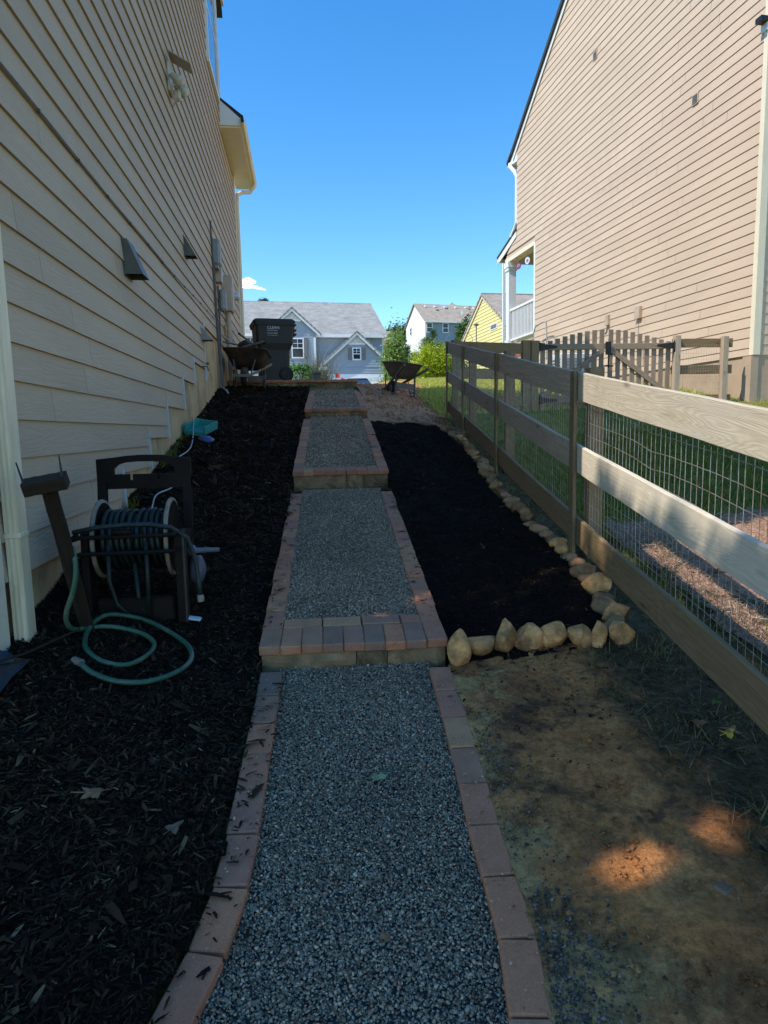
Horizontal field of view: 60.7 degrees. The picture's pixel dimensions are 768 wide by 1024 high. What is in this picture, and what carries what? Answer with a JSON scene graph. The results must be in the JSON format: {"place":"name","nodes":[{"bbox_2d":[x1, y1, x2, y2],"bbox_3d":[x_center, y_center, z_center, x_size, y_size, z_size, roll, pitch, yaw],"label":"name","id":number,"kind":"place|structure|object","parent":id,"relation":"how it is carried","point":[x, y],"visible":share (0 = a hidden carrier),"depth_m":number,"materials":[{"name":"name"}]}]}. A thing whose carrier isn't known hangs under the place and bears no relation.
{"place":"outdoors","nodes":[
{"label":"outdoors","id":0,"kind":"place"},
{"bbox_2d":[242,278,265,289],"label":"cloud","id":1,"kind":"structure","parent":0,"point":[246,281],"depth_m":898.52,"materials":[{"name":"white"}]},
{"bbox_2d":[312,372,320,379],"bbox_3d":[-1.689,-3.337,16.435,0.230,0.325,0.230,-2,7,-7],"label":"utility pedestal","id":2,"kind":"object","parent":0,"point":[316,375],"visible":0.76,"depth_m":16.33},
{"bbox_2d":[293,312,351,379],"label":"ornamental grass","id":3,"kind":"object","parent":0,"point":[324,373],"depth_m":18.64,"materials":[{"name":"plant"}]},
{"bbox_2d":[148,661,552,1023],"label":"gravel path","id":4,"kind":"structure","parent":0,"point":[334,823],"depth_m":1.92,"materials":[{"name":"gravel"}]},
{"bbox_2d":[151,418,450,1023],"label":"stray mulch","id":5,"kind":"object","parent":4,"relation":"on","point":[255,791],"visible":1,"depth_m":2.22,"materials":[{"name":"wood"}]},
{"bbox_2d":[180,490,548,1014],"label":"stray gravel","id":6,"kind":"structure","parent":4,"relation":"on","point":[513,907],"depth_m":2.14,"materials":[{"name":"gravel"}]},
{"bbox_2d":[366,773,386,779],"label":"fallen leaf","id":7,"kind":"object","parent":4,"relation":"on","point":[379,776],"visible":1,"depth_m":2.35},
{"bbox_2d":[379,928,391,943],"bbox_3d":[0.006,1.115,1.717,0.039,0.015,0.042,0,7,13],"label":"fallen leaf","id":8,"kind":"object","parent":4,"relation":"on","point":[385,936],"visible":1,"depth_m":1.72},
{"bbox_2d":[217,0,560,328],"label":"sky","id":9,"kind":"structure","parent":0,"point":[382,133],"materials":[{"name":"blue"}]},
{"bbox_2d":[356,380,464,432],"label":"dirt path","id":10,"kind":"structure","parent":0,"point":[376,410],"depth_m":10.66,"materials":[{"name":"soil"}]},
{"bbox_2d":[381,361,428,396],"bbox_3d":[0.361,-2.515,12.331,0.560,0.709,1.243,-4,8,-22],"label":"wheelbarrow","id":11,"kind":"object","parent":10,"relation":"on","point":[396,370],"visible":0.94,"depth_m":12.12,"materials":[{"name":"black metal"}]},
{"bbox_2d":[135,375,767,1023],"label":"ground","id":12,"kind":"structure","parent":0,"point":[447,661],"depth_m":6.97,"materials":[{"name":"soil"}]},
{"bbox_2d":[0,0,256,650],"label":"tan house","id":13,"kind":"structure","parent":12,"relation":"on","point":[126,164],"depth_m":4.55,"materials":[{"name":"paint"}]},
{"bbox_2d":[203,0,219,103],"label":"window","id":14,"kind":"structure","parent":13,"relation":"in","point":[209,5],"depth_m":11.31,"materials":[{"name":"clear glass"}]},
{"bbox_2d":[0,384,309,1023],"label":"mulch bed","id":15,"kind":"object","parent":12,"relation":"on","point":[100,894],"visible":0.84,"depth_m":2.34,"materials":[{"name":"wood"}]},
{"bbox_2d":[0,650,29,691],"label":"plastic sheet","id":16,"kind":"object","parent":15,"relation":"on","point":[10,669],"visible":1,"depth_m":2.68,"materials":[{"name":"plastic"}]},
{"bbox_2d":[0,628,80,661],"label":"stick","id":17,"kind":"object","parent":15,"relation":"on","point":[37,647],"visible":1,"depth_m":2.84,"materials":[{"name":"brown wood"}]},
{"bbox_2d":[15,455,95,632],"bbox_3d":[-1.400,0.198,2.885,0.188,0.906,0.457,-2,7,-7],"label":"stake","id":18,"kind":"object","parent":15,"relation":"on","point":[47,487],"visible":0.94,"depth_m":2.79,"materials":[{"name":"brown wood"}]},
{"bbox_2d":[70,787,112,798],"bbox_3d":[-0.925,0.891,2.084,0.133,0.021,0.082,1,8,-19],"label":"fallen leaf","id":19,"kind":"object","parent":15,"relation":"on","point":[93,792],"visible":1,"depth_m":2.08,"materials":[{"name":"plant"}]},
{"bbox_2d":[63,546,193,684],"bbox_3d":[-1.172,0.423,2.975,0.592,0.568,0.498,4,9,34],"label":"garden hose","id":20,"kind":"object","parent":15,"relation":"on","point":[77,661],"visible":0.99,"depth_m":2.93,"materials":[{"name":"rubber"}]},
{"bbox_2d":[71,454,219,622],"bbox_3d":[-1.242,0.135,3.419,0.736,0.850,0.518,-2,7,-7],"label":"hose reel cart","id":21,"kind":"object","parent":15,"relation":"on","point":[109,538],"visible":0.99,"depth_m":3.33,"materials":[{"name":"brown plastic"}]},
{"bbox_2d":[119,409,206,509],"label":"foundation weeds","id":22,"kind":"object","parent":15,"relation":"on","point":[170,452],"visible":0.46,"depth_m":6.32,"materials":[{"name":"green plant"}]},
{"bbox_2d":[151,417,193,507],"bbox_3d":[-1.869,-0.418,5.705,0.205,0.901,4.004,-2,7,-7],"label":"white cable","id":23,"kind":"object","parent":15,"relation":"on","point":[180,455],"visible":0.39,"depth_m":5.30,"materials":[{"name":"plastic"}]},
{"bbox_2d":[163,819,183,834],"bbox_3d":[-0.641,0.961,1.997,0.043,0.014,0.086,11,19,23],"label":"fallen leaf","id":24,"kind":"object","parent":15,"relation":"on","point":[173,828],"visible":1,"depth_m":2.00,"materials":[{"name":"plant"}]},
{"bbox_2d":[184,418,217,435],"bbox_3d":[-2.090,-0.971,7.492,0.259,0.215,0.393,0,7,9],"label":"splash block","id":25,"kind":"object","parent":15,"relation":"on","point":[202,427],"depth_m":7.47,"materials":[{"name":"teal plastic"}]},
{"bbox_2d":[198,435,213,442],"bbox_3d":[-1.949,-0.808,7.190,0.180,0.040,0.176,9,20,-8],"label":"plastic scrap","id":26,"kind":"object","parent":15,"relation":"on","point":[206,438],"visible":0.98,"depth_m":7.14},
{"bbox_2d":[222,347,271,386],"bbox_3d":[-2.384,-2.518,11.560,0.797,0.651,1.345,-2,7,-7],"label":"wheelbarrow","id":27,"kind":"object","parent":15,"relation":"on","point":[244,360],"visible":0.98,"depth_m":11.19,"materials":[{"name":"black metal"}]},
{"bbox_2d":[238,332,257,346],"bbox_3d":[-2.493,-3.035,11.539,0.264,0.386,0.949,-6,8,-32],"label":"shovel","id":28,"kind":"object","parent":27,"relation":"in","point":[246,341],"visible":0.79,"depth_m":11.37,"materials":[{"name":"black metal"}]},
{"bbox_2d":[243,337,266,346],"bbox_3d":[-2.190,-2.912,11.287,0.458,0.163,0.186,1,8,18],"label":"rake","id":29,"kind":"object","parent":27,"relation":"in","point":[264,341],"visible":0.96,"depth_m":11.22,"materials":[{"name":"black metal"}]},
{"bbox_2d":[249,318,296,379],"bbox_3d":[-2.138,-3.123,12.806,0.862,1.180,0.800,-3,7,-17],"label":"wheeled bin","id":30,"kind":"object","parent":12,"relation":"on","point":[278,334],"visible":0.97,"depth_m":12.49,"materials":[{"name":"black plastic"}]},
{"bbox_2d":[227,379,357,388],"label":"retaining wall","id":31,"kind":"structure","parent":12,"relation":"on","point":[339,383],"depth_m":12.27,"materials":[{"name":"wood"}]},
{"bbox_2d":[290,360,313,379],"bbox_3d":[-2.326,-3.753,17.765,0.961,0.676,0.908,5,10,42],"label":"broad leaved plant","id":32,"kind":"object","parent":12,"relation":"on","point":[296,369],"visible":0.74,"depth_m":17.56,"materials":[{"name":"green plant"}]},
{"bbox_2d":[243,301,387,381],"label":"grey house","id":33,"kind":"structure","parent":12,"relation":"on","point":[359,327],"depth_m":54.68,"materials":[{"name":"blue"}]},
{"bbox_2d":[291,338,303,357],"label":"window","id":34,"kind":"structure","parent":33,"relation":"in","point":[298,343],"depth_m":53.66,"materials":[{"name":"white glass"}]},
{"bbox_2d":[328,376,383,381],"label":"garage door","id":35,"kind":"structure","parent":33,"relation":"in","point":[371,378],"depth_m":54.34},
{"bbox_2d":[352,347,360,359],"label":"window","id":36,"kind":"structure","parent":33,"relation":"in","point":[356,351],"depth_m":53.93,"materials":[{"name":"white glass"}]},
{"bbox_2d":[304,388,367,418],"bbox_3d":[-0.807,-1.796,10.821,0.912,0.672,3.061,-2,7,-4],"label":"gravel step","id":37,"kind":"object","parent":12,"relation":"on","point":[337,402],"visible":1,"depth_m":9.93,"materials":[{"name":"gravel"}]},
{"bbox_2d":[292,415,388,491],"bbox_3d":[-0.539,-0.782,7.746,0.914,0.776,3.254,-2,7,-4],"label":"gravel step","id":38,"kind":"object","parent":12,"relation":"on","point":[341,446],"visible":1,"depth_m":6.76,"materials":[{"name":"gravel"}]},
{"bbox_2d":[259,487,447,671],"bbox_3d":[-0.265,0.297,4.599,0.911,0.685,3.005,-2,7,-4],"label":"gravel step","id":39,"kind":"object","parent":12,"relation":"on","point":[326,551],"visible":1,"depth_m":3.74,"materials":[{"name":"gravel"}]},
{"bbox_2d":[374,307,407,381],"bbox_3d":[0.698,-9.086,39.585,2.171,6.320,2.299,-6,9,-34],"label":"young tree","id":40,"kind":"object","parent":12,"relation":"on","point":[393,351],"visible":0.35,"depth_m":39.20,"materials":[{"name":"green plant"}]},
{"bbox_2d":[385,317,405,348],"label":"background tree","id":41,"kind":"object","parent":12,"relation":"on","point":[395,329],"visible":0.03,"depth_m":112.24,"materials":[{"name":"green plant"}]},
{"bbox_2d":[401,343,411,362],"bbox_3d":[1.107,-6.887,30.673,0.998,2.223,1.145,-2,7,-7],"label":"young pine","id":42,"kind":"object","parent":12,"relation":"on","point":[406,355],"visible":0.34,"depth_m":30.61,"materials":[{"name":"green plant"}]},
{"bbox_2d":[416,335,430,374],"bbox_3d":[2.017,-7.482,32.833,1.365,2.662,1.510,0,7,7],"label":"young pine","id":43,"kind":"object","parent":12,"relation":"on","point":[423,341],"visible":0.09,"depth_m":32.64,"materials":[{"name":"green plant"}]},
{"bbox_2d":[402,338,459,378],"bbox_3d":[1.888,-5.887,26.455,2.181,2.270,2.038,4,9,37],"label":"shrub","id":44,"kind":"object","parent":12,"relation":"on","point":[431,359],"visible":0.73,"depth_m":26.10,"materials":[{"name":"green plant"}]},
{"bbox_2d":[425,327,438,354],"bbox_3d":[2.482,-7.843,33.344,1.649,3.178,1.529,-2,7,-7],"label":"young pine","id":45,"kind":"object","parent":12,"relation":"on","point":[433,333],"visible":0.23,"depth_m":33.17,"materials":[{"name":"green plant"}]},
{"bbox_2d":[403,302,474,361],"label":"blue house","id":46,"kind":"structure","parent":12,"relation":"on","point":[423,320],"depth_m":98.77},
{"bbox_2d":[426,322,432,332],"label":"window","id":47,"kind":"structure","parent":46,"relation":"in","point":[429,325],"depth_m":96.52,"materials":[{"name":"white glass"}]},
{"bbox_2d":[442,323,448,332],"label":"window","id":48,"kind":"structure","parent":46,"relation":"in","point":[445,326],"depth_m":97.33,"materials":[{"name":"white glass"}]},
{"bbox_2d":[449,354,468,368],"bbox_3d":[2.983,-6.203,28.517,1.905,1.991,1.590,-2,7,-7],"label":"shrub","id":49,"kind":"object","parent":12,"relation":"on","point":[460,362],"visible":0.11,"depth_m":28.46,"materials":[{"name":"green plant"}]},
{"bbox_2d":[453,306,471,340],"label":"background tree","id":50,"kind":"object","parent":12,"relation":"on","point":[462,326],"visible":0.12,"depth_m":54.37,"materials":[{"name":"green plant"}]},
{"bbox_2d":[446,323,478,342],"bbox_3d":[4.152,-8.187,34.544,1.750,3.460,0.266,-2,7,-7],"label":"garden pole","id":51,"kind":"object","parent":12,"relation":"on","point":[476,324],"visible":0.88,"depth_m":34.38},
{"bbox_2d":[370,420,611,665],"bbox_3d":[0.573,-0.298,6.239,1.125,1.271,6.440,-2,7,-4],"label":"mulch bed","id":52,"kind":"object","parent":12,"relation":"on","point":[488,561],"visible":0.92,"depth_m":4.50,"materials":[{"name":"wood"}]},
{"bbox_2d":[447,628,471,666],"bbox_3d":[0.361,0.655,3.136,0.117,0.197,0.110,-2,7,-7],"label":"edging rock","id":53,"kind":"object","parent":52,"relation":"on","point":[459,652],"visible":0.98,"depth_m":3.10,"materials":[{"name":"stone"}]},
{"bbox_2d":[468,636,495,655],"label":"edging rock","id":54,"kind":"object","parent":52,"relation":"on","point":[482,645],"visible":0.76,"depth_m":3.18,"materials":[{"name":"stone"}]},
{"bbox_2d":[495,618,516,651],"bbox_3d":[0.596,0.605,3.194,0.086,0.172,0.135,5,9,39],"label":"edging rock","id":55,"kind":"object","parent":52,"relation":"on","point":[506,637],"visible":0.99,"depth_m":3.16,"materials":[{"name":"stone"}]},
{"bbox_2d":[503,496,519,502],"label":"edging rock","id":56,"kind":"object","parent":52,"relation":"on","point":[506,499],"visible":0.56,"depth_m":5.61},
{"bbox_2d":[505,499,517,508],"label":"edging rock","id":57,"kind":"object","parent":52,"relation":"on","point":[508,504],"visible":0.55,"depth_m":5.48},
{"bbox_2d":[511,501,526,512],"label":"edging rock","id":58,"kind":"object","parent":52,"relation":"on","point":[518,505],"visible":0.62,"depth_m":5.33,"materials":[{"name":"stone"}]},
{"bbox_2d":[520,513,532,522],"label":"edging rock","id":59,"kind":"object","parent":52,"relation":"on","point":[526,517],"visible":0.84,"depth_m":5.09,"materials":[{"name":"stone"}]},
{"bbox_2d":[514,622,543,650],"bbox_3d":[0.709,0.612,3.199,0.166,0.140,0.104,0,7,10],"label":"edging rock","id":60,"kind":"object","parent":52,"relation":"on","point":[530,636],"visible":0.91,"depth_m":3.16,"materials":[{"name":"stone"}]},
{"bbox_2d":[523,521,536,526],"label":"edging rock","id":61,"kind":"object","parent":52,"relation":"on","point":[528,523],"visible":0.6,"depth_m":4.96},
{"bbox_2d":[540,621,567,647],"bbox_3d":[0.828,0.606,3.203,0.140,0.144,0.109,-2,7,-7],"label":"edging rock","id":62,"kind":"object","parent":52,"relation":"on","point":[555,633],"visible":0.82,"depth_m":3.17,"materials":[{"name":"stone"}]},
{"bbox_2d":[554,544,568,553],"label":"edging rock","id":63,"kind":"object","parent":52,"relation":"on","point":[561,549],"visible":0.68,"depth_m":4.38,"materials":[{"name":"stone"}]},
{"bbox_2d":[560,552,577,560],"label":"edging rock","id":64,"kind":"object","parent":52,"relation":"on","point":[569,555],"visible":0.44,"depth_m":4.25,"materials":[{"name":"stone"}]},
{"bbox_2d":[577,571,590,581],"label":"edging rock","id":65,"kind":"object","parent":52,"relation":"on","point":[582,576],"visible":0.44,"depth_m":3.91,"materials":[{"name":"stone"}]},
{"bbox_2d":[590,596,614,614],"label":"edging rock","id":66,"kind":"object","parent":52,"relation":"on","point":[599,604],"visible":0.6,"depth_m":3.51,"materials":[{"name":"stone"}]},
{"bbox_2d":[604,615,624,634],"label":"edging rock","id":67,"kind":"object","parent":52,"relation":"on","point":[608,622],"visible":0.39,"depth_m":3.31,"materials":[{"name":"stone"}]},
{"bbox_2d":[451,340,538,414],"bbox_3d":[1.863,-2.133,10.891,1.696,1.440,0.146,-4,8,-24],"label":"corner fence","id":68,"kind":"object","parent":12,"relation":"on","point":[528,350],"visible":0.38,"depth_m":10.97,"materials":[{"name":"wood"}]},
{"bbox_2d":[461,293,532,368],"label":"yellow house","id":69,"kind":"structure","parent":12,"relation":"on","point":[486,316],"depth_m":36.08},
{"bbox_2d":[552,352,596,371],"bbox_3d":[3.999,-2.969,13.946,0.900,0.810,0.900,-2,7,-7],"label":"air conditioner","id":70,"kind":"object","parent":12,"relation":"on","point":[568,359],"visible":0.07,"depth_m":13.54,"materials":[{"name":"metal"}]},
{"bbox_2d":[539,330,613,409],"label":"picket gate","id":71,"kind":"structure","parent":12,"relation":"on","point":[579,346],"depth_m":11.20,"materials":[{"name":"brown wood"}]},
{"bbox_2d":[429,417,767,804],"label":"soil strip","id":72,"kind":"object","parent":12,"relation":"on","point":[636,614],"visible":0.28,"depth_m":3.71,"materials":[{"name":"soil"}]},
{"bbox_2d":[465,444,474,451],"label":"edging rock","id":73,"kind":"object","parent":72,"relation":"on","point":[468,448],"visible":0.64,"depth_m":7.76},
{"bbox_2d":[468,449,478,456],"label":"edging rock","id":74,"kind":"object","parent":72,"relation":"on","point":[472,452],"visible":0.78,"depth_m":7.54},
{"bbox_2d":[477,458,488,463],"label":"edging rock","id":75,"kind":"object","parent":72,"relation":"on","point":[483,460],"visible":0.54,"depth_m":7.01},
{"bbox_2d":[478,464,493,474],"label":"edging rock","id":76,"kind":"object","parent":72,"relation":"on","point":[484,468],"visible":0.66,"depth_m":6.61,"materials":[{"name":"stone"}]},
{"bbox_2d":[482,472,496,480],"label":"edging rock","id":77,"kind":"object","parent":72,"relation":"on","point":[485,474],"visible":0.62,"depth_m":6.45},
{"bbox_2d":[486,475,496,484],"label":"edging rock","id":78,"kind":"object","parent":72,"relation":"on","point":[490,479],"visible":0.66,"depth_m":6.28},
{"bbox_2d":[489,480,501,488],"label":"edging rock","id":79,"kind":"object","parent":72,"relation":"on","point":[495,484],"visible":1,"depth_m":6.10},
{"bbox_2d":[500,492,511,499],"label":"edging rock","id":80,"kind":"object","parent":72,"relation":"on","point":[503,495],"visible":0.69,"depth_m":5.78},
{"bbox_2d":[519,507,529,514],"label":"edging rock","id":81,"kind":"object","parent":72,"relation":"on","point":[524,510],"visible":0.47,"depth_m":5.22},
{"bbox_2d":[529,524,548,532],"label":"edging rock","id":82,"kind":"object","parent":72,"relation":"on","point":[536,528],"visible":0.54,"depth_m":4.82,"materials":[{"name":"stone"}]},
{"bbox_2d":[538,529,553,539],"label":"edging rock","id":83,"kind":"object","parent":72,"relation":"on","point":[545,533],"visible":0.66,"depth_m":4.72,"materials":[{"name":"stone"}]},
{"bbox_2d":[545,535,557,543],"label":"edging rock","id":84,"kind":"object","parent":72,"relation":"on","point":[549,538],"visible":0.41,"depth_m":4.63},
{"bbox_2d":[549,537,566,546],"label":"edging rock","id":85,"kind":"object","parent":72,"relation":"on","point":[555,541],"visible":0.59,"depth_m":4.50,"materials":[{"name":"stone"}]},
{"bbox_2d":[568,557,585,566],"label":"edging rock","id":86,"kind":"object","parent":72,"relation":"on","point":[574,561],"visible":0.61,"depth_m":4.12,"materials":[{"name":"stone"}]},
{"bbox_2d":[569,563,595,577],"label":"edging rock","id":87,"kind":"object","parent":72,"relation":"on","point":[574,571],"visible":0.71,"depth_m":3.98,"materials":[{"name":"stone"}]},
{"bbox_2d":[581,572,611,595],"bbox_3d":[1.250,0.417,3.824,0.164,0.138,0.165,4,9,36],"label":"edging rock","id":88,"kind":"object","parent":72,"relation":"on","point":[593,583],"visible":0.88,"depth_m":3.77,"materials":[{"name":"stone"}]},
{"bbox_2d":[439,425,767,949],"bbox_3d":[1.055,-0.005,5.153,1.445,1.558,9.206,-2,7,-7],"label":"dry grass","id":89,"kind":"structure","parent":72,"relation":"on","point":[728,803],"depth_m":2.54,"materials":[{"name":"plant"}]},
{"bbox_2d":[592,591,614,600],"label":"edging rock","id":90,"kind":"object","parent":72,"relation":"on","point":[600,594],"visible":0.46,"depth_m":3.61,"materials":[{"name":"stone"}]},
{"bbox_2d":[602,601,629,622],"bbox_3d":[1.213,0.532,3.434,0.194,0.133,0.114,-8,10,-43],"label":"edging rock","id":91,"kind":"object","parent":72,"relation":"on","point":[613,608],"visible":0.8,"depth_m":3.39,"materials":[{"name":"stone"}]},
{"bbox_2d":[603,504,767,667],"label":"pine straw bed","id":92,"kind":"object","parent":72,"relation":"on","point":[748,515],"visible":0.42,"depth_m":4.19,"materials":[{"name":"plant"}]},
{"bbox_2d":[445,340,767,734],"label":"board fence","id":93,"kind":"object","parent":12,"relation":"on","point":[736,677],"visible":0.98,"depth_m":3.30,"materials":[{"name":"wood"}]},
{"bbox_2d":[467,399,767,610],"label":"yard grass","id":94,"kind":"structure","parent":12,"relation":"on","point":[620,441],"depth_m":6.67,"materials":[{"name":"plant"}]},
{"bbox_2d":[497,0,767,401],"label":"tan gable house","id":95,"kind":"structure","parent":12,"relation":"on","point":[638,158],"depth_m":14.13,"materials":[{"name":"plastic"}]},
{"bbox_2d":[607,329,674,388],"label":"picket gate","id":96,"kind":"structure","parent":12,"relation":"on","point":[639,346],"depth_m":11.29,"materials":[{"name":"brown wood"}]},
{"bbox_2d":[671,335,732,400],"bbox_3d":[5.546,-2.256,11.424,1.085,1.600,0.122,-2,7,-4],"label":"side fence","id":97,"kind":"object","parent":12,"relation":"on","point":[723,368],"visible":0.69,"depth_m":11.37,"materials":[{"name":"wood"}]},
{"bbox_2d":[379,376,767,415],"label":"lawn grass","id":98,"kind":"structure","parent":0,"point":[431,381],"depth_m":14.31,"materials":[{"name":"plant"}]},
{"bbox_2d":[448,632,767,1023],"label":"dirt","id":99,"kind":"structure","parent":0,"point":[707,923],"depth_m":2.06,"materials":[{"name":"soil"}]},
{"bbox_2d":[471,712,677,1023],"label":"spilled gravel","id":100,"kind":"structure","parent":99,"relation":"on","point":[580,1017],"depth_m":1.66,"materials":[{"name":"gravel"}]},
{"bbox_2d":[567,624,591,647],"bbox_3d":[0.961,0.611,3.192,0.128,0.127,0.097,-3,8,-17],"label":"edging rock","id":101,"kind":"object","parent":99,"relation":"on","point":[579,635],"visible":0.95,"depth_m":3.16,"materials":[{"name":"stone"}]},
{"bbox_2d":[429,414,767,875],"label":"grass","id":102,"kind":"structure","parent":99,"relation":"on","point":[762,817],"depth_m":3.15,"materials":[{"name":"plant"}]},
{"bbox_2d":[591,620,607,647],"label":"edging rock","id":103,"kind":"object","parent":99,"relation":"on","point":[599,633],"visible":0.94,"depth_m":3.15,"materials":[{"name":"stone"}]},
{"bbox_2d":[609,621,634,644],"bbox_3d":[1.155,0.595,3.186,0.133,0.138,0.095,0,7,13],"label":"edging rock","id":104,"kind":"object","parent":99,"relation":"on","point":[622,631],"visible":0.91,"depth_m":3.15,"materials":[{"name":"stone"}]},
{"bbox_2d":[691,719,706,726],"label":"fallen leaf","id":105,"kind":"object","parent":99,"relation":"on","point":[697,722],"visible":1,"depth_m":2.50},
{"bbox_2d":[712,881,732,895],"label":"flat stone","id":106,"kind":"object","parent":99,"relation":"on","point":[723,888],"visible":1,"depth_m":1.80,"materials":[{"name":"stone"}]},
{"bbox_2d":[719,728,734,738],"bbox_3d":[1.267,0.816,2.422,0.102,0.015,0.050,-8,16,-41],"label":"fallen leaf","id":107,"kind":"object","parent":99,"relation":"on","point":[729,734],"visible":1,"depth_m":2.42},
{"bbox_2d":[720,725,742,733],"bbox_3d":[1.298,0.812,2.445,0.046,0.019,0.075,-2,7,-8],"label":"fallen leaf","id":108,"kind":"object","parent":99,"relation":"on","point":[733,727],"visible":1,"depth_m":2.46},
{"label":"driveway","id":109,"kind":"structure","parent":0,"visible":0},
{"bbox_2d":[348,378,369,383],"bbox_3d":[-1.540,-7.029,38.058,2.052,1.470,4.510,-2,7,-7],"label":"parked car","id":110,"kind":"object","parent":109,"relation":"on","point":[363,380],"visible":0.02,"depth_m":37.75,"materials":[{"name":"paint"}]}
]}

